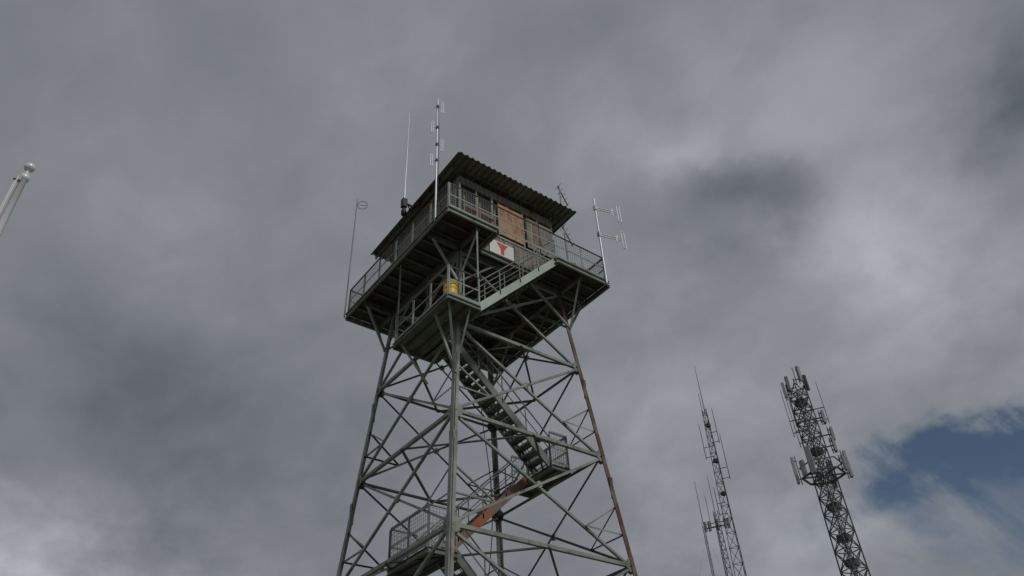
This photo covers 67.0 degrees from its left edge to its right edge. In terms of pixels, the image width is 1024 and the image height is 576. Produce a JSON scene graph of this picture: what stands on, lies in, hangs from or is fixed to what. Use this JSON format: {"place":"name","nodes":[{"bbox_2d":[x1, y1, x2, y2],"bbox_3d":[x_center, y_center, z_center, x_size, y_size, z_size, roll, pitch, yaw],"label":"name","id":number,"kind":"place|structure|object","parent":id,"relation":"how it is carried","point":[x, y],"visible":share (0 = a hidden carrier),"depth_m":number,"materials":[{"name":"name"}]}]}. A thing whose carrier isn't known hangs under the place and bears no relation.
{"place":"outdoors","nodes":[
{"label":"outdoors","id":0,"kind":"place"},
{"bbox_2d":[0,0,1023,575],"label":"sky","id":1,"kind":"structure","parent":0,"point":[833,190],"materials":[{"name":"grey"}]},
{"bbox_3d":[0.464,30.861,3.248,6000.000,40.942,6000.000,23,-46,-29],"label":"ground","id":2,"kind":"structure","parent":0,"visible":0},
{"bbox_2d":[0,163,35,235],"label":"flagpole","id":3,"kind":"object","parent":2,"relation":"on","point":[22,179],"visible":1,"depth_m":8.55,"materials":[{"name":"white metal"}]},
{"bbox_2d":[386,240,571,575],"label":"zigzag stairs","id":4,"kind":"structure","parent":2,"relation":"on","point":[422,336],"depth_m":23.55,"materials":[{"name":"metal"}]},
{"bbox_2d":[443,279,457,295],"bbox_3d":[-1.774,0.134,22.375,0.444,0.670,0.444,23,-46,-29],"label":"yellow barrel","id":5,"kind":"object","parent":4,"relation":"on","point":[453,286],"visible":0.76,"depth_m":22.32,"materials":[{"name":"paint"}]},
{"bbox_2d":[694,482,726,575],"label":"radio mast","id":6,"kind":"object","parent":2,"relation":"on","point":[708,550],"visible":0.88,"depth_m":97.31,"materials":[{"name":"metal"}]},
{"bbox_2d":[703,477,732,575],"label":"radio mast","id":7,"kind":"object","parent":2,"relation":"on","point":[717,526],"visible":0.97,"depth_m":93.47,"materials":[{"name":"metal"}]},
{"bbox_2d":[694,366,746,575],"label":"radio mast","id":8,"kind":"object","parent":2,"relation":"on","point":[707,424],"visible":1,"depth_m":76.45,"materials":[{"name":"metal"}]},
{"bbox_2d":[780,366,870,575],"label":"radio mast","id":9,"kind":"object","parent":2,"relation":"on","point":[843,537],"visible":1,"depth_m":49.63,"materials":[{"name":"metal"}]},
{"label":"concrete footings","id":10,"kind":"object","parent":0,"visible":0},
{"bbox_2d":[336,250,637,575],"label":"corner legs","id":11,"kind":"object","parent":10,"relation":"on","point":[453,435],"visible":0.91,"depth_m":22.79,"materials":[{"name":"grey metal"}]},
{"bbox_2d":[396,227,478,384],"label":"landing hangers","id":12,"kind":"object","parent":11,"relation":"attached to","point":[452,361],"visible":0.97,"depth_m":22.09,"materials":[{"name":"grey metal"}]},
{"bbox_2d":[449,247,492,575],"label":"coax cables","id":13,"kind":"object","parent":11,"relation":"attached to","point":[453,444],"visible":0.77,"depth_m":21.63,"materials":[{"name":"black plastic"}]},
{"bbox_2d":[348,182,604,572],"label":"railing frames","id":14,"kind":"structure","parent":11,"relation":"on","point":[462,296],"depth_m":24.14,"materials":[{"name":"grey metal"}]},
{"bbox_2d":[430,99,443,220],"bbox_3d":[-2.546,-4.486,26.178,0.429,6.100,0.096,14,-42,-21],"label":"dipole array antenna","id":15,"kind":"object","parent":14,"relation":"attached to","point":[436,161],"visible":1,"depth_m":26.17,"materials":[{"name":"metal"}]},
{"bbox_2d":[349,183,603,560],"bbox_3d":[-1.025,5.139,23.805,6.647,14.340,6.647,23,-46,-29],"label":"railing wire mesh","id":16,"kind":"object","parent":14,"relation":"attached to","point":[382,271],"visible":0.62,"depth_m":25.37,"materials":[{"name":"grey metal"}]},
{"bbox_2d":[342,250,631,575],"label":"lattice bracing","id":17,"kind":"object","parent":11,"relation":"attached to","point":[619,560],"visible":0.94,"depth_m":22.95,"materials":[{"name":"grey metal"}]},
{"bbox_2d":[358,252,634,574],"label":"gusset plates","id":18,"kind":"object","parent":11,"relation":"attached to","point":[458,522],"visible":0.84,"depth_m":23.12,"materials":[{"name":"grey metal"}]},
{"bbox_2d":[345,205,609,384],"bbox_3d":[-1.258,1.102,27.030,6.840,1.825,6.840,23,-46,-29],"label":"catwalk framing","id":19,"kind":"object","parent":18,"relation":"on","point":[379,328],"visible":0.67,"depth_m":26.73,"materials":[{"name":"grey metal"}]},
{"bbox_2d":[344,199,367,317],"bbox_3d":[-5.998,-1.266,29.878,0.465,6.000,0.055,6,-39,-11],"label":"loop antenna","id":20,"kind":"object","parent":19,"relation":"on","point":[351,253],"visible":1,"depth_m":29.83,"materials":[{"name":"grey metal"}]},
{"bbox_2d":[398,175,554,270],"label":"cab walls and windows","id":21,"kind":"structure","parent":19,"relation":"on","point":[520,250],"depth_m":27.53,"materials":[{"name":"grey glass"}]},
{"bbox_2d":[374,163,560,261],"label":"roof purlins","id":22,"kind":"object","parent":21,"relation":"on","point":[422,205],"visible":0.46,"depth_m":28.52,"materials":[{"name":"metal"}]},
{"bbox_2d":[370,151,576,262],"bbox_3d":[-1.562,-2.112,29.934,5.380,0.260,6.250,23,-46,-29],"label":"corrugated roof sheet","id":23,"kind":"object","parent":22,"relation":"on","point":[472,165],"visible":0.32,"depth_m":28.42,"materials":[{"name":"metal"}]},
{"bbox_2d":[401,113,414,216],"bbox_3d":[-3.901,-4.742,29.768,0.306,5.700,0.661,-22,-42,21],"label":"whip antenna","id":24,"kind":"object","parent":23,"relation":"attached to","point":[404,203],"visible":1,"depth_m":28.35,"materials":[{"name":"metal"}]},
{"bbox_2d":[399,187,552,258],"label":"window shutters","id":25,"kind":"object","parent":21,"relation":"on","point":[519,241],"depth_m":27.77,"materials":[{"name":"brown wood"}]},
{"bbox_2d":[489,240,513,261],"bbox_3d":[-0.353,-1.312,26.460,1.020,0.600,0.034,23,-46,-29],"label":"wall sign board","id":26,"kind":"object","parent":21,"relation":"attached to","point":[501,249],"depth_m":26.44,"materials":[{"name":"white paint"}]},
{"bbox_2d":[350,212,603,368],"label":"catwalk deck planks","id":27,"kind":"object","parent":19,"relation":"on","point":[459,236],"visible":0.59,"depth_m":27.17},
{"bbox_2d":[555,183,572,259],"bbox_3d":[2.267,-1.499,30.665,0.292,6.600,1.250,-17,-41,16],"label":"yagi antenna","id":28,"kind":"object","parent":19,"relation":"attached to","point":[563,226],"visible":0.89,"depth_m":31.34,"materials":[{"name":"grey metal"}]},
{"bbox_2d":[593,198,626,283],"bbox_3d":[3.683,-1.682,28.494,1.148,4.150,0.144,13,-41,-20],"label":"folded dipole antenna","id":29,"kind":"object","parent":19,"relation":"attached to","point":[595,209],"visible":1,"depth_m":28.66,"materials":[{"name":"metal"}]}
]}

